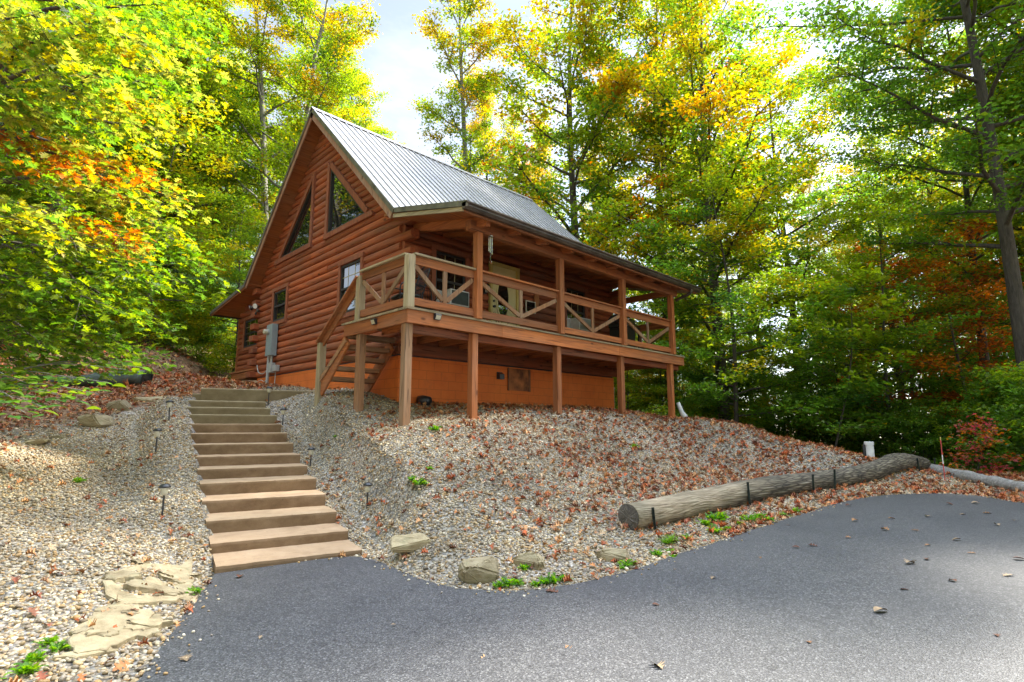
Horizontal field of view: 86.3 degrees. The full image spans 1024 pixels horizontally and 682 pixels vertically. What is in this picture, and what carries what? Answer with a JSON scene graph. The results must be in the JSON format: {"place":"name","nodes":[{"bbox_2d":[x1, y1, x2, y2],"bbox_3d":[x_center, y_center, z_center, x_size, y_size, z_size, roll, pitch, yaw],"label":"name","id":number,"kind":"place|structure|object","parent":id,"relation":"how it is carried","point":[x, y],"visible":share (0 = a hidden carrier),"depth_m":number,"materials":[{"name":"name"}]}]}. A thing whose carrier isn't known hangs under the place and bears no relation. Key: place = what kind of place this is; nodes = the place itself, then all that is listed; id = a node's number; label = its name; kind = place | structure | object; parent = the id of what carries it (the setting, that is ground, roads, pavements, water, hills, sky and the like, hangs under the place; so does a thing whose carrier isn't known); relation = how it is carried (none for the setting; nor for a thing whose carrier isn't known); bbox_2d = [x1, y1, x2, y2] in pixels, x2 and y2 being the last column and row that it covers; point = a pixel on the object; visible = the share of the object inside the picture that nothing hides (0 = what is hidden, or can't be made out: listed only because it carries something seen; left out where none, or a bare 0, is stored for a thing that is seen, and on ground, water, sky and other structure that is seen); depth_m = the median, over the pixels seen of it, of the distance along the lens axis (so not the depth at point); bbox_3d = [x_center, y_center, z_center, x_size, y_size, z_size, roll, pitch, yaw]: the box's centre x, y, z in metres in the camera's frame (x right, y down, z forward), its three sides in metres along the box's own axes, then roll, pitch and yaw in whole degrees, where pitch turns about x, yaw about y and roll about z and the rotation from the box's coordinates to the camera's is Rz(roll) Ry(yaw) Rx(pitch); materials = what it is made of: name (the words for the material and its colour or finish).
{"place":"outdoors","nodes":[
{"label":"outdoors","id":0,"kind":"place"},
{"bbox_2d":[0,305,1023,681],"bbox_3d":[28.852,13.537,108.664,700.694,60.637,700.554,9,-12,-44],"label":"ground","id":1,"kind":"structure","parent":0,"point":[298,411],"depth_m":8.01,"materials":[{"name":"grey gravel"}]},
{"bbox_2d":[0,661,48,678],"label":"weed","id":2,"kind":"object","parent":1,"relation":"on","point":[25,667],"visible":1,"depth_m":3.12,"materials":[{"name":"green plant"}]},
{"bbox_2d":[0,0,97,333],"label":"hillside tree","id":3,"kind":"object","parent":1,"relation":"on","point":[46,4],"visible":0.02,"depth_m":16.37,"materials":[{"name":"green plant"}]},
{"bbox_2d":[0,355,150,418],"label":"beech sapling","id":4,"kind":"object","parent":1,"relation":"on","point":[8,383],"visible":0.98,"depth_m":6.49,"materials":[{"name":"green plant"}]},
{"bbox_2d":[77,414,114,427],"bbox_3d":[-7.768,1.552,10.244,0.604,0.349,0.440,3,-9,0],"label":"boulder","id":5,"kind":"object","parent":1,"relation":"on","point":[93,420],"visible":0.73,"depth_m":10.06,"materials":[{"name":"stone"}]},
{"bbox_2d":[50,370,152,387],"bbox_3d":[-10.018,0.918,13.381,2.048,0.460,0.626,1,-9,-8],"label":"tarpaulin bundle","id":6,"kind":"object","parent":1,"relation":"on","point":[135,379],"visible":0.53,"depth_m":13.19,"materials":[{"name":"black plastic"}]},
{"bbox_2d":[27,180,189,330],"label":"understory tree","id":7,"kind":"object","parent":1,"relation":"on","point":[145,283],"visible":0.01,"depth_m":22.86,"materials":[{"name":"green plant"}]},
{"bbox_2d":[4,0,219,187],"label":"hillside tree","id":8,"kind":"object","parent":1,"relation":"on","point":[117,143],"visible":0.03,"depth_m":22.57,"materials":[{"name":"green plant"}]},
{"bbox_2d":[52,604,172,660],"bbox_3d":[-2.689,1.977,3.720,0.538,0.151,0.866,2,-9,-11],"label":"flagstone","id":9,"kind":"object","parent":1,"relation":"on","point":[103,636],"visible":0.98,"depth_m":3.69,"materials":[{"name":"stone"}]},
{"bbox_2d":[0,0,235,348],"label":"hillside tree","id":10,"kind":"object","parent":1,"relation":"on","point":[113,102],"visible":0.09,"depth_m":18.98,"materials":[{"name":"green plant"}]},
{"bbox_2d":[106,400,131,410],"bbox_3d":[-8.031,1.388,11.175,0.490,0.365,0.309,-3,2,0],"label":"boulder","id":11,"kind":"object","parent":1,"relation":"on","point":[125,405],"visible":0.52,"depth_m":11.07,"materials":[{"name":"stone"}]},
{"bbox_2d":[0,0,245,396],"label":"oak tree","id":12,"kind":"object","parent":1,"relation":"on","point":[27,162],"visible":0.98,"depth_m":7.24,"materials":[{"name":"green plant"}]},
{"bbox_2d":[96,292,159,345],"bbox_3d":[-13.708,-0.598,19.314,2.151,2.409,2.300,0,-9,1],"label":"slope shrub","id":13,"kind":"object","parent":1,"relation":"on","point":[118,319],"visible":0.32,"depth_m":19.20,"materials":[{"name":"green plant"}]},
{"bbox_2d":[23,95,250,344],"bbox_3d":[-13.466,-4.275,21.173,8.616,9.953,6.622,13,-16,-55],"label":"hillside tree","id":14,"kind":"object","parent":1,"relation":"on","point":[201,231],"visible":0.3,"depth_m":21.11,"materials":[{"name":"green plant"}]},
{"bbox_2d":[82,183,207,329],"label":"understory tree","id":15,"kind":"object","parent":1,"relation":"on","point":[195,208],"visible":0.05,"depth_m":25.96,"materials":[{"name":"green plant"}]},
{"bbox_2d":[94,557,201,611],"bbox_3d":[-3.134,2.101,4.782,0.714,0.272,1.771,5,-10,-27],"label":"flagstone","id":16,"kind":"object","parent":1,"relation":"on","point":[182,572],"visible":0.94,"depth_m":4.51,"materials":[{"name":"stone"}]},
{"bbox_2d":[122,299,185,350],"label":"slope shrub","id":17,"kind":"object","parent":1,"relation":"on","point":[164,310],"visible":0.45,"depth_m":20.29,"materials":[{"name":"green plant"}]},
{"bbox_2d":[86,44,244,335],"bbox_3d":[-17.677,-8.373,27.851,7.952,17.468,8.162,-6,-11,34],"label":"hillside tree","id":18,"kind":"object","parent":1,"relation":"on","point":[190,163],"visible":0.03,"depth_m":27.38,"materials":[{"name":"green plant"}]},
{"bbox_2d":[150,289,206,350],"bbox_3d":[-14.271,-0.650,23.438,2.728,3.009,2.462,7,-12,-40],"label":"slope shrub","id":19,"kind":"object","parent":1,"relation":"on","point":[179,307],"visible":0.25,"depth_m":23.16,"materials":[{"name":"green plant"}]},
{"bbox_2d":[86,0,288,346],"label":"hillside tree","id":20,"kind":"object","parent":1,"relation":"on","point":[205,90],"visible":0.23,"depth_m":26.37,"materials":[{"name":"green plant"}]},
{"bbox_2d":[165,313,214,364],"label":"slope shrub","id":21,"kind":"object","parent":1,"relation":"on","point":[189,336],"visible":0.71,"depth_m":21.18,"materials":[{"name":"green plant"}]},
{"bbox_2d":[131,0,273,336],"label":"hillside tree","id":22,"kind":"object","parent":1,"relation":"on","point":[250,87],"visible":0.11,"depth_m":29.98,"materials":[{"name":"green plant"}]},
{"bbox_2d":[184,318,234,370],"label":"slope shrub","id":23,"kind":"object","parent":1,"relation":"on","point":[217,337],"visible":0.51,"depth_m":22.05,"materials":[{"name":"green plant"}]},
{"bbox_2d":[197,343,235,379],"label":"slope shrub","id":24,"kind":"object","parent":1,"relation":"on","point":[220,362],"visible":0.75,"depth_m":20.99,"materials":[{"name":"green plant"}]},
{"bbox_2d":[172,190,268,371],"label":"understory tree","id":25,"kind":"object","parent":1,"relation":"on","point":[243,231],"visible":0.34,"depth_m":22.32,"materials":[{"name":"green plant"}]},
{"bbox_2d":[174,53,290,282],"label":"hillside tree","id":26,"kind":"object","parent":1,"relation":"on","point":[269,206],"visible":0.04,"depth_m":34.00,"materials":[{"name":"green plant"}]},
{"bbox_2d":[187,388,361,573],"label":"concrete stairs","id":27,"kind":"structure","parent":1,"relation":"on","point":[263,500],"depth_m":7.66,"materials":[{"name":"beige concrete"}]},
{"bbox_2d":[175,0,380,245],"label":"twin trunk tree","id":28,"kind":"object","parent":1,"relation":"on","point":[262,129],"visible":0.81,"depth_m":26.52,"materials":[{"name":"green plant"}]},
{"bbox_2d":[253,7,378,214],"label":"hillside tree","id":29,"kind":"object","parent":1,"relation":"on","point":[305,58],"visible":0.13,"depth_m":35.26,"materials":[{"name":"green plant"}]},
{"bbox_2d":[305,59,398,139],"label":"hillside tree","id":30,"kind":"object","parent":1,"relation":"on","point":[380,130],"visible":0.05,"depth_m":40.94,"materials":[{"name":"yellow plant"}]},
{"bbox_2d":[390,533,431,553],"bbox_3d":[-1.071,2.185,5.810,0.476,0.238,0.250,6,1,-16],"label":"edging stone","id":31,"kind":"object","parent":1,"relation":"on","point":[406,543],"visible":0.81,"depth_m":5.72,"materials":[{"name":"stone"}]},
{"bbox_2d":[210,106,701,425],"bbox_3d":[-3.001,-1.521,17.403,9.535,8.989,14.335,9,-12,-44],"label":"log cabin","id":32,"kind":"object","parent":1,"relation":"on","point":[362,224],"visible":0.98,"depth_m":13.47,"materials":[{"name":"brown wood"}]},
{"bbox_2d":[241,316,258,351],"bbox_3d":[-8.751,-0.285,18.345,0.091,1.164,1.490,9,-12,-44],"label":"window","id":33,"kind":"structure","parent":32,"relation":"in","point":[248,321],"depth_m":18.61,"materials":[{"name":"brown wood"}]},
{"bbox_2d":[257,323,279,383],"bbox_3d":[-7.346,0.569,16.139,0.315,2.071,1.662,9,-12,-44],"label":"electric meter","id":34,"kind":"object","parent":32,"relation":"attached to","point":[271,331],"visible":0.95,"depth_m":15.91,"materials":[{"name":"grey metal"}]},
{"bbox_2d":[270,282,289,324],"bbox_3d":[-6.864,-1.062,16.163,0.091,1.164,1.160,9,-12,-44],"label":"window","id":35,"kind":"structure","parent":32,"relation":"in","point":[280,300],"depth_m":16.19,"materials":[{"name":"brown wood"}]},
{"bbox_2d":[274,172,316,265],"bbox_3d":[-6.375,-3.523,16.051,0.127,2.207,2.505,9,-12,-44],"label":"window","id":36,"kind":"structure","parent":32,"relation":"in","point":[299,238],"depth_m":15.66,"materials":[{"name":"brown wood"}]},
{"bbox_2d":[323,161,374,239],"bbox_3d":[-4.066,-3.884,13.746,0.127,2.207,2.505,9,-12,-44],"label":"window","id":37,"kind":"structure","parent":32,"relation":"in","point":[344,208],"depth_m":14.07,"materials":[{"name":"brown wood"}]},
{"bbox_2d":[336,252,365,318],"bbox_3d":[-3.900,-1.303,13.168,0.091,1.474,1.230,9,-12,-44],"label":"window","id":38,"kind":"structure","parent":32,"relation":"in","point":[348,268],"depth_m":13.29,"materials":[{"name":"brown wood"}]},
{"bbox_2d":[388,267,430,310],"bbox_3d":[-1.975,-0.968,10.392,0.789,1.133,0.565,6,-11,-34],"label":"rocking chair","id":39,"kind":"object","parent":32,"relation":"on","point":[399,295],"visible":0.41,"depth_m":10.39,"materials":[{"name":"black metal"}]},
{"bbox_2d":[430,243,470,316],"bbox_3d":[-1.420,-1.349,12.554,1.130,1.574,0.091,9,-12,-44],"label":"window","id":40,"kind":"structure","parent":32,"relation":"in","point":[454,281],"depth_m":12.57,"materials":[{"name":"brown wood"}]},
{"bbox_2d":[436,288,468,307],"bbox_3d":[-1.285,-0.942,12.345,0.820,0.360,0.366,9,-12,-44],"label":"air conditioner","id":41,"kind":"object","parent":32,"relation":"attached to","point":[461,299],"visible":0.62,"depth_m":12.21,"materials":[{"name":"white plastic"}]},
{"bbox_2d":[488,261,519,325],"bbox_3d":[-0.191,-0.925,13.713,1.020,2.030,0.100,9,-12,-44],"label":"door","id":42,"kind":"structure","parent":32,"relation":"in","point":[511,296],"depth_m":13.74,"materials":[{"name":"beige paint"}]},
{"bbox_2d":[564,282,588,338],"bbox_3d":[1.825,-0.837,15.724,1.120,1.544,0.091,9,-12,-44],"label":"window","id":43,"kind":"structure","parent":32,"relation":"in","point":[582,311],"depth_m":15.81,"materials":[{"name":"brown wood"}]},
{"bbox_2d":[407,0,516,175],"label":"leaning tree","id":44,"kind":"object","parent":1,"relation":"on","point":[462,86],"visible":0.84,"depth_m":28.84,"materials":[{"name":"green plant"}]},
{"bbox_2d":[458,556,498,583],"bbox_3d":[-0.300,2.182,5.070,0.388,0.356,0.315,4,-6,-17],"label":"edging stone","id":45,"kind":"object","parent":1,"relation":"on","point":[482,570],"visible":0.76,"depth_m":4.95,"materials":[{"name":"stone"}]},
{"bbox_2d":[465,62,506,184],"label":"forest tree","id":46,"kind":"object","parent":1,"relation":"on","point":[486,105],"visible":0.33,"depth_m":40.06,"materials":[{"name":"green plant"}]},
{"bbox_2d":[0,324,1023,681],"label":"fallen leaves","id":47,"kind":"object","parent":1,"relation":"on","point":[648,420],"depth_m":9.75,"materials":[{"name":"brown plant"}]},
{"bbox_2d":[489,101,537,202],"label":"forest tree","id":48,"kind":"object","parent":1,"relation":"on","point":[513,134],"visible":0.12,"depth_m":46.58,"materials":[{"name":"yellow plant"}]},
{"bbox_2d":[512,551,545,569],"bbox_3d":[0.162,2.191,5.338,0.330,0.265,0.191,-5,-9,17],"label":"edging stone","id":49,"kind":"object","parent":1,"relation":"on","point":[536,560],"visible":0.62,"depth_m":5.29,"materials":[{"name":"stone"}]},
{"bbox_2d":[519,109,565,226],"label":"forest tree","id":50,"kind":"object","parent":1,"relation":"on","point":[542,148],"visible":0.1,"depth_m":41.71,"materials":[{"name":"green plant"}]},
{"bbox_2d":[455,0,715,296],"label":"golden tree","id":51,"kind":"object","parent":1,"relation":"on","point":[540,190],"visible":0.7,"depth_m":26.78,"materials":[{"name":"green plant"}]},
{"bbox_2d":[596,548,628,562],"bbox_3d":[1.029,2.227,5.595,0.349,0.215,0.197,3,-12,0],"label":"edging stone","id":52,"kind":"object","parent":1,"relation":"on","point":[610,554],"visible":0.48,"depth_m":5.54,"materials":[{"name":"stone"}]},
{"bbox_2d":[614,305,679,412],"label":"understory tree","id":53,"kind":"object","parent":1,"relation":"on","point":[631,376],"visible":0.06,"depth_m":24.58,"materials":[{"name":"green plant"}]},
{"bbox_2d":[613,309,692,412],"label":"understory tree","id":54,"kind":"object","parent":1,"relation":"on","point":[631,391],"visible":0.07,"depth_m":25.92,"materials":[{"name":"green plant"}]},
{"bbox_2d":[614,321,714,416],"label":"understory tree","id":55,"kind":"object","parent":1,"relation":"on","point":[662,390],"visible":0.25,"depth_m":23.73,"materials":[{"name":"green plant"}]},
{"bbox_2d":[547,0,784,415],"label":"maple tree","id":56,"kind":"object","parent":1,"relation":"on","point":[642,27],"visible":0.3,"depth_m":26.05,"materials":[{"name":"green plant"}]},
{"bbox_2d":[627,330,731,416],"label":"understory tree","id":57,"kind":"object","parent":1,"relation":"on","point":[680,390],"visible":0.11,"depth_m":23.99,"materials":[{"name":"green plant"}]},
{"bbox_2d":[579,0,859,419],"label":"golden tree","id":58,"kind":"object","parent":1,"relation":"on","point":[734,101],"visible":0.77,"depth_m":20.96,"materials":[{"name":"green plant"}]},
{"bbox_2d":[706,384,769,429],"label":"forest shrub","id":59,"kind":"object","parent":1,"relation":"on","point":[743,399],"visible":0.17,"depth_m":20.63,"materials":[{"name":"green plant"}]},
{"bbox_2d":[685,345,792,427],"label":"understory tree","id":60,"kind":"object","parent":1,"relation":"on","point":[740,383],"visible":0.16,"depth_m":21.59,"materials":[{"name":"green plant"}]},
{"bbox_2d":[626,138,877,432],"bbox_3d":[7.964,-1.093,19.077,7.732,10.686,7.289,-7,-11,37],"label":"young beech","id":61,"kind":"object","parent":1,"relation":"on","point":[744,373],"visible":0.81,"depth_m":18.28,"materials":[{"name":"green plant"}]},
{"bbox_2d":[685,185,823,432],"bbox_3d":[12.768,-0.962,28.792,7.306,16.049,7.499,7,-11,-37],"label":"forest tree","id":62,"kind":"object","parent":1,"relation":"on","point":[724,280],"visible":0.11,"depth_m":27.96,"materials":[{"name":"green plant"}]},
{"bbox_2d":[729,396,806,438],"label":"forest shrub","id":63,"kind":"object","parent":1,"relation":"on","point":[755,408],"visible":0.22,"depth_m":19.50,"materials":[{"name":"green plant"}]},
{"bbox_2d":[618,453,930,529],"bbox_3d":[5.155,2.364,9.335,9.336,0.704,0.492,6,-11,-35],"label":"log","id":64,"kind":"object","parent":1,"relation":"on","point":[679,506],"visible":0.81,"depth_m":8.12,"materials":[{"name":"grey wood"}]},
{"bbox_2d":[731,350,828,442],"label":"understory tree","id":65,"kind":"object","parent":1,"relation":"on","point":[783,366],"visible":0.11,"depth_m":24.20,"materials":[{"name":"green plant"}]},
{"bbox_2d":[759,396,834,442],"bbox_3d":[9.514,3.321,18.815,2.728,3.009,2.462,-3,-9,19],"label":"forest shrub","id":66,"kind":"object","parent":1,"relation":"on","point":[795,433],"visible":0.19,"depth_m":18.56,"materials":[{"name":"green plant"}]},
{"bbox_2d":[668,23,929,433],"bbox_3d":[12.165,-3.794,25.027,9.753,20.873,9.503,-1,-9,3],"label":"maple tree","id":67,"kind":"object","parent":1,"relation":"on","point":[799,137],"visible":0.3,"depth_m":23.85,"materials":[{"name":"green plant"}]},
{"bbox_2d":[784,159,847,379],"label":"forest tree","id":68,"kind":"object","parent":1,"relation":"on","point":[802,189],"visible":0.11,"depth_m":34.90,"materials":[{"name":"green plant"}]},
{"bbox_2d":[785,409,848,447],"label":"forest shrub","id":69,"kind":"object","parent":1,"relation":"on","point":[811,436],"visible":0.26,"depth_m":18.36,"materials":[{"name":"green plant"}]},
{"bbox_2d":[763,326,907,457],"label":"understory tree","id":70,"kind":"object","parent":1,"relation":"on","point":[809,377],"visible":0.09,"depth_m":21.07,"materials":[{"name":"green plant"}]},
{"bbox_2d":[757,257,921,447],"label":"slanting sapling","id":71,"kind":"object","parent":1,"relation":"on","point":[841,296],"visible":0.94,"depth_m":15.32,"materials":[{"name":"green plant"}]},
{"bbox_2d":[815,406,890,452],"bbox_3d":[10.940,3.397,17.545,2.216,2.708,2.455,1,-9,-6],"label":"forest shrub","id":72,"kind":"object","parent":1,"relation":"on","point":[846,441],"visible":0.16,"depth_m":17.57,"materials":[{"name":"green plant"}]},
{"bbox_2d":[703,0,1023,379],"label":"oak tree","id":73,"kind":"object","parent":1,"relation":"on","point":[994,150],"visible":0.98,"depth_m":14.76,"materials":[{"name":"green plant"}]},
{"bbox_2d":[820,400,908,455],"bbox_3d":[11.412,3.284,17.337,2.728,3.009,2.462,-7,-11,37],"label":"forest shrub","id":74,"kind":"object","parent":1,"relation":"on","point":[880,450],"visible":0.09,"depth_m":17.23,"materials":[{"name":"green plant"}]},
{"bbox_2d":[798,216,941,452],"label":"forest tree","id":75,"kind":"object","parent":1,"relation":"on","point":[845,306],"visible":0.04,"depth_m":28.15,"materials":[{"name":"green plant"}]},
{"bbox_2d":[771,182,1014,456],"bbox_3d":[11.061,0.096,16.986,6.074,8.905,6.443,-2,-9,13],"label":"young beech","id":76,"kind":"object","parent":1,"relation":"on","point":[906,341],"visible":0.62,"depth_m":16.05,"materials":[{"name":"green plant"}]},
{"bbox_2d":[804,117,1001,453],"bbox_3d":[17.208,-1.780,24.890,7.742,17.007,7.947,-1,-9,4],"label":"forest tree","id":77,"kind":"object","parent":1,"relation":"on","point":[853,173],"visible":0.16,"depth_m":24.64,"materials":[{"name":"green plant"}]},
{"bbox_2d":[792,0,1023,459],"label":"oak tree","id":78,"kind":"object","parent":1,"relation":"on","point":[967,199],"visible":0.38,"depth_m":19.61,"materials":[{"name":"green plant"}]},
{"bbox_2d":[854,392,965,465],"bbox_3d":[11.025,2.831,15.385,2.216,2.708,2.455,0,-9,-1],"label":"forest shrub","id":79,"kind":"object","parent":1,"relation":"on","point":[895,410],"visible":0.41,"depth_m":15.19,"materials":[{"name":"green plant"}]},
{"bbox_2d":[815,230,1015,458],"bbox_3d":[14.284,0.926,19.338,6.778,9.299,7.524,4,-10,-23],"label":"tree","id":80,"kind":"object","parent":1,"relation":"on","point":[952,395],"visible":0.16,"depth_m":19.04,"materials":[{"name":"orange plant"}]},
{"bbox_2d":[858,168,992,390],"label":"forest tree","id":81,"kind":"object","parent":1,"relation":"on","point":[911,249],"visible":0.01,"depth_m":32.10,"materials":[{"name":"green plant"}]},
{"bbox_2d":[887,400,974,466],"bbox_3d":[10.943,2.713,14.440,1.847,2.257,2.046,-4,-10,25],"label":"forest shrub","id":82,"kind":"object","parent":1,"relation":"on","point":[927,423],"visible":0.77,"depth_m":14.22,"materials":[{"name":"green plant"}]},
{"bbox_2d":[838,95,1023,397],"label":"forest tree","id":83,"kind":"object","parent":1,"relation":"on","point":[927,188],"visible":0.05,"depth_m":25.46,"materials":[{"name":"green plant"}]},
{"bbox_2d":[852,215,1023,464],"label":"tree","id":84,"kind":"object","parent":1,"relation":"on","point":[971,326],"visible":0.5,"depth_m":15.71,"materials":[{"name":"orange plant"}]},
{"bbox_2d":[882,337,998,468],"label":"understory tree","id":85,"kind":"object","parent":1,"relation":"on","point":[937,390],"visible":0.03,"depth_m":20.73,"materials":[{"name":"green plant"}]},
{"bbox_2d":[881,0,1023,294],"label":"forest tree","id":86,"kind":"object","parent":1,"relation":"on","point":[952,52],"visible":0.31,"depth_m":16.85,"materials":[{"name":"green plant"}]},
{"bbox_2d":[911,408,995,470],"bbox_3d":[11.802,2.875,14.618,1.970,2.407,2.183,-5,-10,27],"label":"forest shrub","id":87,"kind":"object","parent":1,"relation":"on","point":[952,451],"visible":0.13,"depth_m":14.38,"materials":[{"name":"green plant"}]},
{"bbox_2d":[903,66,1023,361],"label":"forest tree","id":88,"kind":"object","parent":1,"relation":"on","point":[957,197],"visible":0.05,"depth_m":23.33,"materials":[{"name":"green plant"}]},
{"bbox_2d":[916,326,1023,471],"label":"understory tree","id":89,"kind":"object","parent":1,"relation":"on","point":[995,334],"visible":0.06,"depth_m":20.19,"materials":[{"name":"green plant"}]},
{"bbox_2d":[927,464,1023,492],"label":"dead log","id":90,"kind":"object","parent":1,"relation":"on","point":[1000,482],"visible":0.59,"depth_m":10.04,"materials":[{"name":"grey wood"}]},
{"bbox_2d":[931,388,1023,471],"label":"forest shrub","id":91,"kind":"object","parent":1,"relation":"on","point":[965,407],"visible":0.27,"depth_m":13.44,"materials":[{"name":"green plant"}]},
{"bbox_2d":[934,0,1023,333],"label":"forest tree","id":92,"kind":"object","parent":1,"relation":"on","point":[1001,322],"visible":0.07,"depth_m":17.91,"materials":[{"name":"green plant"}]},
{"bbox_2d":[938,412,1023,474],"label":"red shrub","id":93,"kind":"object","parent":1,"relation":"on","point":[985,439],"visible":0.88,"depth_m":11.22,"materials":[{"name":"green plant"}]},
{"bbox_2d":[947,369,1023,471],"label":"forest shrub","id":94,"kind":"object","parent":1,"relation":"on","point":[995,382],"visible":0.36,"depth_m":12.97,"materials":[{"name":"green plant"}]},
{"bbox_2d":[947,381,1023,470],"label":"forest shrub","id":95,"kind":"object","parent":1,"relation":"on","point":[964,388],"visible":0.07,"depth_m":15.38,"materials":[{"name":"green plant"}]},
{"bbox_2d":[964,365,1023,470],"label":"forest shrub","id":96,"kind":"object","parent":1,"relation":"on","point":[988,377],"visible":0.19,"depth_m":13.15,"materials":[{"name":"green plant"}]},
{"bbox_2d":[973,386,1023,475],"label":"forest shrub","id":97,"kind":"object","parent":1,"relation":"on","point":[1010,404],"visible":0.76,"depth_m":11.75,"materials":[{"name":"green plant"}]},
{"bbox_2d":[985,360,1023,470],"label":"forest shrub","id":98,"kind":"object","parent":1,"relation":"on","point":[1019,375],"visible":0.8,"depth_m":11.92,"materials":[{"name":"green plant"}]},
{"bbox_2d":[6,0,1023,432],"label":"sky","id":99,"kind":"structure","parent":0,"point":[402,61],"materials":[{"name":"white"}]},
{"bbox_2d":[136,493,1023,681],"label":"driveway","id":100,"kind":"structure","parent":0,"point":[746,613],"depth_m":3.91,"materials":[{"name":"grey asphalt"}]},
{"bbox_2d":[608,314,640,347],"bbox_3d":[3.152,-0.174,15.045,0.622,1.000,1.070,-6,-11,33],"label":"chair","id":101,"kind":"object","parent":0,"point":[614,328],"visible":0.45,"depth_m":14.72,"materials":[{"name":"black metal"}]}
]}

